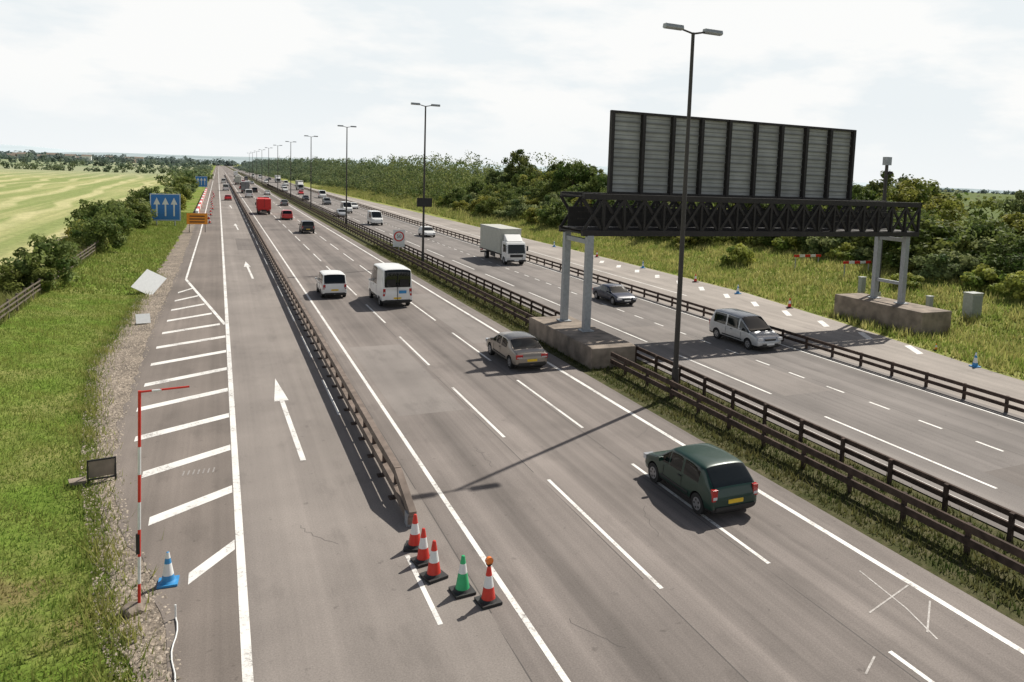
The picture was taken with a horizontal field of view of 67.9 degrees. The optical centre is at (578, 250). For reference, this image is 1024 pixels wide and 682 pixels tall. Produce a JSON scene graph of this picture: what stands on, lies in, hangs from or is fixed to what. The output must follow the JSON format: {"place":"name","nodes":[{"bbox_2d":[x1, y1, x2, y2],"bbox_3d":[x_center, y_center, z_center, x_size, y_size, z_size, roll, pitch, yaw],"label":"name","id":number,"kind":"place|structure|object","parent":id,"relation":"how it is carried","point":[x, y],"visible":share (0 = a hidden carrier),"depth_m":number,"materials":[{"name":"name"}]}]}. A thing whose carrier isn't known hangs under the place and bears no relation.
{"place":"outdoors","nodes":[
{"label":"outdoors","id":0,"kind":"place"},
{"bbox_2d":[0,239,109,324],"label":"tall grass","id":1,"kind":"structure","parent":0,"point":[4,296],"depth_m":54.45,"materials":[{"name":"green plant"}]},
{"bbox_2d":[0,291,143,681],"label":"grass","id":2,"kind":"structure","parent":0,"point":[36,518],"depth_m":26.72,"materials":[{"name":"green plant"}]},
{"bbox_2d":[49,212,190,294],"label":"grass","id":3,"kind":"structure","parent":0,"point":[140,235],"depth_m":79.74,"materials":[{"name":"green plant"}]},
{"bbox_2d":[113,165,241,681],"bbox_3d":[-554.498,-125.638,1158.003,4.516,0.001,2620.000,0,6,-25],"label":"hatched shoulder","id":4,"kind":"object","parent":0,"point":[208,644],"visible":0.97,"depth_m":26.85},
{"bbox_2d":[157,551,179,588],"bbox_3d":[-10.703,8.252,19.710,0.476,0.854,0.476,0,6,-22],"label":"traffic cone","id":5,"kind":"object","parent":4,"relation":"on","point":[168,579],"visible":1,"depth_m":19.62,"materials":[{"name":"plastic"}]},
{"bbox_2d":[218,165,530,681],"bbox_3d":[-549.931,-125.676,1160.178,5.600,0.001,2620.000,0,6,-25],"label":"entry lane road","id":6,"kind":"structure","parent":0,"point":[352,605],"depth_m":22.43,"materials":[{"name":"grey asphalt"}]},
{"bbox_2d":[225,175,416,526],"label":"lane barrier","id":7,"kind":"object","parent":6,"relation":"on","point":[388,462],"visible":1,"depth_m":32.74,"materials":[{"name":"metal"}]},
{"bbox_2d":[403,514,419,551],"bbox_3d":[-4.779,8.171,22.083,0.560,1.005,0.560,2,6,-5],"label":"traffic cone","id":8,"kind":"object","parent":6,"relation":"on","point":[412,543],"visible":0.94,"depth_m":21.97,"materials":[{"name":"red plastic"}]},
{"bbox_2d":[410,528,429,567],"bbox_3d":[-4.372,8.281,21.298,0.543,0.975,0.543,-2,6,-37],"label":"traffic cone","id":9,"kind":"object","parent":6,"relation":"on","point":[420,559],"visible":0.96,"depth_m":21.19,"materials":[{"name":"red plastic"}]},
{"bbox_2d":[419,540,447,583],"bbox_3d":[-3.922,8.350,20.517,0.571,1.025,0.571,-3,7,-41],"label":"traffic cone","id":10,"kind":"object","parent":6,"relation":"on","point":[433,573],"visible":1,"depth_m":20.41,"materials":[{"name":"red plastic"}]},
{"bbox_2d":[448,555,475,599],"bbox_3d":[-3.037,8.463,19.828,0.560,1.005,0.560,-1,7,-30],"label":"traffic cone","id":11,"kind":"object","parent":6,"relation":"on","point":[462,588],"visible":1,"depth_m":19.73,"materials":[{"name":"green plastic"}]},
{"bbox_2d":[0,145,896,185],"bbox_3d":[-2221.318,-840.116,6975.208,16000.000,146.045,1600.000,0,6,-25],"label":"hills","id":12,"kind":"structure","parent":0,"point":[13,148],"depth_m":6221.91,"materials":[{"name":"green plant"}]},
{"bbox_2d":[0,159,1023,681],"bbox_3d":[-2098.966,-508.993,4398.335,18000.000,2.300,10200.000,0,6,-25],"label":"ground","id":13,"kind":"structure","parent":0,"point":[38,201],"depth_m":32.77,"materials":[{"name":"green plant"}]},
{"bbox_2d":[0,261,57,293],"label":"bush","id":14,"kind":"object","parent":13,"relation":"on","point":[8,280],"visible":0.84,"depth_m":57.05,"materials":[{"name":"green plant"}]},
{"bbox_2d":[0,233,80,291],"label":"bush","id":15,"kind":"object","parent":13,"relation":"on","point":[41,250],"visible":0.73,"depth_m":59.85,"materials":[{"name":"green plant"}]},
{"bbox_2d":[0,236,106,318],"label":"post and rail fence","id":16,"kind":"object","parent":13,"relation":"on","point":[25,293],"visible":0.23,"depth_m":53.40,"materials":[{"name":"brown wood"}]},
{"bbox_2d":[7,152,143,162],"bbox_3d":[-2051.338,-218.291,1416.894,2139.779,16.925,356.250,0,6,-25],"label":"distant town","id":17,"kind":"object","parent":13,"relation":"on","point":[16,154],"visible":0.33,"depth_m":1789.18,"materials":[{"name":"concrete"}]},
{"bbox_2d":[63,199,126,243],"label":"bush","id":18,"kind":"object","parent":13,"relation":"on","point":[99,209],"visible":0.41,"depth_m":93.49,"materials":[{"name":"green plant"}]},
{"bbox_2d":[66,214,128,252],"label":"bush","id":19,"kind":"object","parent":13,"relation":"on","point":[111,230],"visible":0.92,"depth_m":84.60,"materials":[{"name":"green plant"}]},
{"bbox_2d":[77,203,140,236],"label":"bush","id":20,"kind":"object","parent":13,"relation":"on","point":[127,231],"visible":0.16,"depth_m":98.80,"materials":[{"name":"green plant"}]},
{"bbox_2d":[107,200,135,229],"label":"bush","id":21,"kind":"object","parent":13,"relation":"on","point":[129,211],"visible":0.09,"depth_m":107.73,"materials":[{"name":"green plant"}]},
{"bbox_2d":[122,201,158,228],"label":"bush","id":22,"kind":"object","parent":13,"relation":"on","point":[144,216],"visible":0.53,"depth_m":116.36,"materials":[{"name":"green plant"}]},
{"bbox_2d":[126,185,161,202],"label":"bush","id":23,"kind":"object","parent":13,"relation":"on","point":[144,192],"visible":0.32,"depth_m":141.97,"materials":[{"name":"green plant"}]},
{"bbox_2d":[79,167,215,681],"bbox_3d":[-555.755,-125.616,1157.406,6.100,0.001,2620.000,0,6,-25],"label":"gravel verge","id":24,"kind":"structure","parent":13,"relation":"on","point":[174,258],"depth_m":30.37,"materials":[{"name":"beige gravel"}]},
{"bbox_2d":[68,456,116,485],"bbox_3d":[-16.610,7.449,25.828,1.375,0.816,0.542,-2,7,-34],"label":"folding sign frame","id":25,"kind":"object","parent":24,"relation":"on","point":[98,468],"visible":0.99,"depth_m":25.72,"materials":[{"name":"black metal"}]},
{"bbox_2d":[53,272,175,681],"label":"weeds","id":26,"kind":"object","parent":24,"relation":"on","point":[113,540],"visible":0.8,"depth_m":21.75,"materials":[{"name":"green plant"}]},
{"bbox_2d":[135,313,150,323],"bbox_3d":[-29.308,4.540,50.830,0.850,0.643,0.817,-2,7,-37],"label":"sign board","id":27,"kind":"object","parent":24,"relation":"on","point":[142,318],"visible":1,"depth_m":50.65,"materials":[{"name":"metal"}]},
{"bbox_2d":[120,386,188,617],"bbox_3d":[-10.331,6.122,18.412,1.578,5.625,0.581,0,6,-25],"label":"height warning pole","id":28,"kind":"object","parent":24,"relation":"on","point":[135,605],"visible":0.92,"depth_m":18.29,"materials":[{"name":"red plastic"}]},
{"bbox_2d":[171,604,177,681],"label":"marker rope","id":29,"kind":"object","parent":24,"relation":"on","point":[175,609],"visible":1,"depth_m":17.39,"materials":[{"name":"white fabric"}]},
{"bbox_2d":[187,213,207,231],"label":"road works sign","id":30,"kind":"object","parent":24,"relation":"on","point":[197,218],"visible":1,"depth_m":117.15,"materials":[{"name":"orange plastic"}]},
{"bbox_2d":[131,269,166,294],"bbox_3d":[-35.728,2.922,62.801,2.694,2.780,1.048,-2,-37,-37],"label":"leaning sign board","id":31,"kind":"object","parent":13,"relation":"on","point":[148,281],"visible":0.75,"depth_m":62.46,"materials":[{"name":"metal"}]},
{"bbox_2d":[150,193,180,225],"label":"direction sign","id":32,"kind":"object","parent":13,"relation":"on","point":[167,207],"visible":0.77,"depth_m":125.75,"materials":[{"name":"metal"}]},
{"bbox_2d":[171,183,193,199],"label":"bush","id":33,"kind":"object","parent":13,"relation":"on","point":[186,193],"visible":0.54,"depth_m":203.40,"materials":[{"name":"green plant"}]},
{"bbox_2d":[238,172,534,325],"bbox_3d":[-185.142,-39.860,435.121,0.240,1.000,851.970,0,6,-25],"label":"guard rail","id":34,"kind":"object","parent":13,"relation":"on","point":[493,303],"visible":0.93,"depth_m":78.79,"materials":[{"name":"metal"}]},
{"bbox_2d":[393,230,404,252],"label":"speed limit sign","id":35,"kind":"object","parent":13,"relation":"on","point":[398,238],"visible":1,"depth_m":97.38,"materials":[{"name":"metal"}]},
{"bbox_2d":[311,185,524,223],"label":"tall grass","id":36,"kind":"structure","parent":13,"relation":"on","point":[435,209],"depth_m":219.61,"materials":[{"name":"green plant"}]},
{"bbox_2d":[411,102,439,264],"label":"street lamp","id":37,"kind":"object","parent":13,"relation":"on","point":[423,215],"visible":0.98,"depth_m":86.33,"materials":[{"name":"metal"}]},
{"bbox_2d":[441,186,467,203],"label":"bush","id":38,"kind":"object","parent":13,"relation":"on","point":[447,198],"visible":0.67,"depth_m":209.55,"materials":[{"name":"green plant"}]},
{"bbox_2d":[461,178,486,194],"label":"bush","id":39,"kind":"object","parent":13,"relation":"on","point":[475,186],"visible":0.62,"depth_m":215.10,"materials":[{"name":"green plant"}]},
{"bbox_2d":[483,196,509,215],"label":"bush","id":40,"kind":"object","parent":13,"relation":"on","point":[490,206],"visible":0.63,"depth_m":173.73,"materials":[{"name":"green plant"}]},
{"bbox_2d":[485,169,507,185],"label":"tree","id":41,"kind":"object","parent":13,"relation":"on","point":[492,173],"visible":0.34,"depth_m":221.83,"materials":[{"name":"green plant"}]},
{"bbox_2d":[0,151,1009,220],"bbox_3d":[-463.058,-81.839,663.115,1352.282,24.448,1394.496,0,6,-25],"label":"distant trees","id":42,"kind":"object","parent":13,"relation":"on","point":[369,175],"visible":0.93,"depth_m":358.31,"materials":[{"name":"green plant"}]},
{"bbox_2d":[0,150,1017,194],"bbox_3d":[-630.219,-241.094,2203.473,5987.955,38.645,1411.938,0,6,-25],"label":"horizon trees","id":43,"kind":"object","parent":13,"relation":"on","point":[166,160],"visible":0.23,"depth_m":2010.87,"materials":[{"name":"green plant"}]},
{"bbox_2d":[501,149,536,183],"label":"tree","id":44,"kind":"object","parent":13,"relation":"on","point":[511,169],"visible":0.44,"depth_m":223.78,"materials":[{"name":"green plant"}]},
{"bbox_2d":[507,195,537,216],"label":"bush","id":45,"kind":"object","parent":13,"relation":"on","point":[517,208],"visible":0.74,"depth_m":163.03,"materials":[{"name":"green plant"}]},
{"bbox_2d":[517,173,538,186],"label":"tree","id":46,"kind":"object","parent":13,"relation":"on","point":[523,181],"visible":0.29,"depth_m":199.72,"materials":[{"name":"green plant"}]},
{"bbox_2d":[517,164,541,187],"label":"tree","id":47,"kind":"object","parent":13,"relation":"on","point":[522,170],"visible":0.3,"depth_m":207.07,"materials":[{"name":"green plant"}]},
{"bbox_2d":[524,206,544,223],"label":"bush","id":48,"kind":"object","parent":13,"relation":"on","point":[532,216],"visible":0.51,"depth_m":152.02,"materials":[{"name":"green plant"}]},
{"bbox_2d":[527,179,558,198],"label":"bush","id":49,"kind":"object","parent":13,"relation":"on","point":[539,184],"visible":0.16,"depth_m":180.17,"materials":[{"name":"green plant"}]},
{"bbox_2d":[534,182,568,204],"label":"bush","id":50,"kind":"object","parent":13,"relation":"on","point":[552,189],"visible":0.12,"depth_m":175.58,"materials":[{"name":"green plant"}]},
{"bbox_2d":[534,198,572,226],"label":"bush","id":51,"kind":"object","parent":13,"relation":"on","point":[556,206],"visible":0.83,"depth_m":144.91,"materials":[{"name":"green plant"}]},
{"bbox_2d":[549,160,596,191],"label":"tree","id":52,"kind":"object","parent":13,"relation":"on","point":[561,173],"visible":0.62,"depth_m":177.27,"materials":[{"name":"green plant"}]},
{"bbox_2d":[566,182,591,201],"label":"bush","id":53,"kind":"object","parent":13,"relation":"on","point":[582,187],"visible":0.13,"depth_m":162.23,"materials":[{"name":"green plant"}]},
{"bbox_2d":[586,172,606,191],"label":"tree","id":54,"kind":"object","parent":13,"relation":"on","point":[598,184],"visible":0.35,"depth_m":160.68,"materials":[{"name":"green plant"}]},
{"bbox_2d":[243,173,1023,542],"bbox_3d":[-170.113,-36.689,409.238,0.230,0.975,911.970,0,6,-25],"label":"guard rail","id":55,"kind":"object","parent":13,"relation":"on","point":[947,497],"visible":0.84,"depth_m":32.26,"materials":[{"name":"metal"}]},
{"bbox_2d":[673,236,696,248],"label":"bush","id":56,"kind":"object","parent":13,"relation":"on","point":[687,244],"visible":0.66,"depth_m":106.93,"materials":[{"name":"green plant"}]},
{"bbox_2d":[663,23,722,395],"bbox_3d":[5.274,-1.742,37.969,3.300,18.570,0.389,0,6,-25],"label":"street lamp","id":57,"kind":"object","parent":13,"relation":"on","point":[675,368],"visible":0.96,"depth_m":37.80,"materials":[{"name":"metal"}]},
{"bbox_2d":[686,236,730,245],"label":"bush","id":58,"kind":"object","parent":13,"relation":"on","point":[709,239],"visible":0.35,"depth_m":107.12,"materials":[{"name":"green plant"}]},
{"bbox_2d":[720,243,755,265],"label":"bush","id":59,"kind":"object","parent":13,"relation":"on","point":[742,254],"visible":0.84,"depth_m":91.92,"materials":[{"name":"green plant"}]},
{"bbox_2d":[529,110,951,368],"bbox_3d":[13.035,-1.540,54.121,31.500,15.580,10.300,0,6,-25],"label":"sign gantry","id":60,"kind":"object","parent":13,"relation":"on","point":[739,163],"visible":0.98,"depth_m":54.44,"materials":[{"name":"metal"}]},
{"bbox_2d":[751,236,798,247],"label":"bush","id":61,"kind":"object","parent":13,"relation":"on","point":[765,240],"visible":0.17,"depth_m":100.54,"materials":[{"name":"green plant"}]},
{"bbox_2d":[771,236,804,253],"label":"bush","id":62,"kind":"object","parent":13,"relation":"on","point":[781,243],"visible":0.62,"depth_m":97.26,"materials":[{"name":"green plant"}]},
{"bbox_2d":[610,352,1023,574],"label":"guard rail","id":63,"kind":"object","parent":13,"relation":"on","point":[970,530],"visible":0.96,"depth_m":27.23,"materials":[{"name":"metal"}]},
{"bbox_2d":[806,236,854,257],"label":"bush","id":64,"kind":"object","parent":13,"relation":"on","point":[815,242],"visible":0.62,"depth_m":91.51,"materials":[{"name":"green plant"}]},
{"bbox_2d":[825,242,859,261],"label":"bush","id":65,"kind":"object","parent":13,"relation":"on","point":[844,252],"visible":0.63,"depth_m":88.52,"materials":[{"name":"green plant"}]},
{"bbox_2d":[819,236,873,249],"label":"bush","id":66,"kind":"object","parent":13,"relation":"on","point":[860,242],"visible":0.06,"depth_m":88.71,"materials":[{"name":"green plant"}]},
{"bbox_2d":[822,181,878,210],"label":"tree","id":67,"kind":"object","parent":13,"relation":"on","point":[857,193],"visible":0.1,"depth_m":101.06,"materials":[{"name":"green plant"}]},
{"bbox_2d":[851,240,886,264],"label":"bush","id":68,"kind":"object","parent":13,"relation":"on","point":[865,253],"visible":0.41,"depth_m":86.36,"materials":[{"name":"green plant"}]},
{"bbox_2d":[878,157,892,296],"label":"cctv mast","id":69,"kind":"object","parent":13,"relation":"on","point":[887,161],"visible":0.53,"depth_m":65.39,"materials":[{"name":"metal"}]},
{"bbox_2d":[863,171,913,201],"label":"tree","id":70,"kind":"object","parent":13,"relation":"on","point":[877,185],"visible":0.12,"depth_m":105.17,"materials":[{"name":"green plant"}]},
{"bbox_2d":[869,214,932,268],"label":"bush","id":71,"kind":"object","parent":13,"relation":"on","point":[872,239],"visible":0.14,"depth_m":81.94,"materials":[{"name":"green plant"}]},
{"bbox_2d":[890,273,924,289],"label":"bush","id":72,"kind":"object","parent":13,"relation":"on","point":[913,281],"visible":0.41,"depth_m":72.96,"materials":[{"name":"green plant"}]},
{"bbox_2d":[881,240,934,273],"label":"bush","id":73,"kind":"object","parent":13,"relation":"on","point":[893,259],"visible":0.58,"depth_m":78.94,"materials":[{"name":"green plant"}]},
{"bbox_2d":[867,177,968,228],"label":"tree","id":74,"kind":"object","parent":13,"relation":"on","point":[916,190],"visible":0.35,"depth_m":96.77,"materials":[{"name":"green plant"}]},
{"bbox_2d":[909,200,956,227],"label":"tree","id":75,"kind":"object","parent":13,"relation":"on","point":[928,207],"visible":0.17,"depth_m":93.32,"materials":[{"name":"green plant"}]},
{"bbox_2d":[883,219,983,258],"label":"bush","id":76,"kind":"object","parent":13,"relation":"on","point":[935,232],"visible":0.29,"depth_m":80.10,"materials":[{"name":"green plant"}]},
{"bbox_2d":[909,249,969,280],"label":"bush","id":77,"kind":"object","parent":13,"relation":"on","point":[948,269],"visible":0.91,"depth_m":74.31,"materials":[{"name":"green plant"}]},
{"bbox_2d":[961,291,983,317],"bbox_3d":[32.423,4.438,62.240,1.350,2.060,0.975,0,6,-25],"label":"equipment cabinet","id":78,"kind":"object","parent":13,"relation":"on","point":[972,302],"visible":0.85,"depth_m":61.87,"materials":[{"name":"metal"}]},
{"bbox_2d":[932,215,1016,256],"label":"bush","id":79,"kind":"object","parent":13,"relation":"on","point":[979,228],"visible":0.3,"depth_m":78.21,"materials":[{"name":"green plant"}]},
{"bbox_2d":[947,236,1019,271],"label":"bush","id":80,"kind":"object","parent":13,"relation":"on","point":[970,261],"visible":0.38,"depth_m":74.24,"materials":[{"name":"green plant"}]},
{"bbox_2d":[960,263,1008,290],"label":"bush","id":81,"kind":"object","parent":13,"relation":"on","point":[980,275],"visible":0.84,"depth_m":69.88,"materials":[{"name":"green plant"}]},
{"bbox_2d":[965,235,1019,255],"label":"bush","id":82,"kind":"object","parent":13,"relation":"on","point":[973,250],"visible":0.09,"depth_m":75.66,"materials":[{"name":"green plant"}]},
{"bbox_2d":[978,230,1023,277],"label":"bush","id":83,"kind":"object","parent":13,"relation":"on","point":[995,251],"visible":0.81,"depth_m":72.10,"materials":[{"name":"green plant"}]},
{"bbox_2d":[981,211,1023,241],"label":"tree","id":84,"kind":"object","parent":13,"relation":"on","point":[1015,220],"visible":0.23,"depth_m":79.26,"materials":[{"name":"green plant"}]},
{"bbox_2d":[986,271,1023,300],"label":"bush","id":85,"kind":"object","parent":13,"relation":"on","point":[1015,280],"visible":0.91,"depth_m":65.64,"materials":[{"name":"green plant"}]},
{"bbox_2d":[995,190,1023,236],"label":"tree","id":86,"kind":"object","parent":13,"relation":"on","point":[1012,205],"visible":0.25,"depth_m":84.90,"materials":[{"name":"green plant"}]},
{"bbox_2d":[0,0,1023,190],"label":"sky","id":87,"kind":"structure","parent":0,"point":[935,88],"materials":[{"name":"white"}]},
{"bbox_2d":[36,152,1023,193],"bbox_3d":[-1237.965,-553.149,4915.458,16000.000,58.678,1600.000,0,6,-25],"label":"hills","id":88,"kind":"structure","parent":0,"point":[236,159],"depth_m":4325.75,"materials":[{"name":"green plant"}]},
{"bbox_2d":[221,165,1023,681],"bbox_3d":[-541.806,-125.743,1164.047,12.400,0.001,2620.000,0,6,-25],"label":"motorway road","id":89,"kind":"structure","parent":0,"point":[565,571],"depth_m":22.83,"materials":[{"name":"grey asphalt"}]},
{"bbox_2d":[255,197,270,213],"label":"red lorry","id":90,"kind":"object","parent":89,"relation":"on","point":[262,204],"visible":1,"depth_m":162.89,"materials":[{"name":"metal"}]},
{"bbox_2d":[298,220,314,232],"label":"off road car","id":91,"kind":"object","parent":89,"relation":"on","point":[306,225],"visible":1,"depth_m":122.12,"materials":[{"name":"black paint"}]},
{"bbox_2d":[315,270,346,296],"bbox_3d":[-21.357,2.707,65.240,2.397,2.068,4.861,0,6,-25],"label":"minivan car","id":92,"kind":"object","parent":89,"relation":"on","point":[331,283],"visible":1,"depth_m":63.29,"materials":[{"name":"white paint"}]},
{"bbox_2d":[368,263,412,305],"bbox_3d":[-15.724,2.633,62.832,2.830,3.128,6.554,0,6,-25],"label":"panel van","id":93,"kind":"object","parent":89,"relation":"on","point":[390,282],"visible":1,"depth_m":60.13,"materials":[{"name":"white paint"}]},
{"bbox_2d":[474,556,502,609],"bbox_3d":[-2.303,8.431,19.401,0.549,1.210,0.549,-1,6,-31],"label":"traffic cone","id":94,"kind":"object","parent":89,"relation":"on","point":[488,598],"visible":1,"depth_m":19.31,"materials":[{"name":"red plastic"}]},
{"bbox_2d":[485,331,547,368],"bbox_3d":[-3.746,5.637,44.710,2.415,1.664,5.508,0,6,-25],"label":"saloon car","id":95,"kind":"object","parent":89,"relation":"on","point":[519,349],"visible":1,"depth_m":43.07,"materials":[{"name":"beige paint"}]},
{"bbox_2d":[134,168,1023,681],"bbox_3d":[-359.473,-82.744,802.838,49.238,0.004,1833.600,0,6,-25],"label":"road markings","id":96,"kind":"object","parent":89,"relation":"on","point":[236,544],"visible":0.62,"depth_m":27.32,"materials":[{"name":"paint"}]},
{"bbox_2d":[235,201,1023,681],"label":"road patches","id":97,"kind":"object","parent":89,"relation":"on","point":[403,379],"visible":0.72,"depth_m":43.78,"materials":[{"name":"grey asphalt"}]},
{"bbox_2d":[643,443,757,514],"bbox_3d":[4.193,7.725,26.682,2.328,1.691,4.509,0,6,-25],"label":"hatchback car","id":98,"kind":"object","parent":89,"relation":"on","point":[708,477],"visible":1,"depth_m":25.22,"materials":[{"name":"green paint"}]},
{"bbox_2d":[228,166,1023,539],"bbox_3d":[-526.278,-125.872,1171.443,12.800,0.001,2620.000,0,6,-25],"label":"motorway road","id":99,"kind":"structure","parent":0,"point":[950,444],"depth_m":39.81,"materials":[{"name":"grey asphalt"}]},
{"bbox_2d":[367,210,382,224],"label":"delivery van","id":100,"kind":"object","parent":99,"relation":"on","point":[374,216],"visible":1,"depth_m":145.74,"materials":[{"name":"white paint"}]},
{"bbox_2d":[479,224,527,263],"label":"box lorry","id":101,"kind":"object","parent":99,"relation":"on","point":[506,243],"visible":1,"depth_m":92.18,"materials":[{"name":"metal"}]},
{"bbox_2d":[592,283,636,304],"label":"convertible car","id":102,"kind":"object","parent":99,"relation":"on","point":[614,293],"visible":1,"depth_m":66.16,"materials":[{"name":"blue paint"}]},
{"bbox_2d":[265,176,1023,412],"bbox_3d":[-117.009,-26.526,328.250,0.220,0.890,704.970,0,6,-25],"label":"guard rail","id":103,"kind":"object","parent":99,"relation":"on","point":[1006,405],"visible":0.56,"depth_m":48.52,"materials":[{"name":"metal"}]},
{"bbox_2d":[709,308,782,349],"bbox_3d":[11.411,5.310,51.952,2.549,2.061,5.593,0,6,-25],"label":"people carrier car","id":104,"kind":"object","parent":99,"relation":"on","point":[749,330],"visible":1,"depth_m":50.96,"materials":[{"name":"silver paint"}]},
{"bbox_2d":[264,176,1023,416],"bbox_3d":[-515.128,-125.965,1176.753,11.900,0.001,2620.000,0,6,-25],"label":"exit road","id":105,"kind":"structure","parent":0,"point":[798,321],"depth_m":62.14,"materials":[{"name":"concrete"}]},
{"bbox_2d":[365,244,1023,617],"bbox_3d":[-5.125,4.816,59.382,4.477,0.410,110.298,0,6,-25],"label":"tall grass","id":106,"kind":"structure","parent":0,"point":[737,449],"depth_m":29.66,"materials":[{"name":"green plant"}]},
{"bbox_2d":[456,217,1023,378],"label":"tall grass","id":107,"kind":"structure","parent":0,"point":[1006,357],"depth_m":77.20,"materials":[{"name":"green plant"}]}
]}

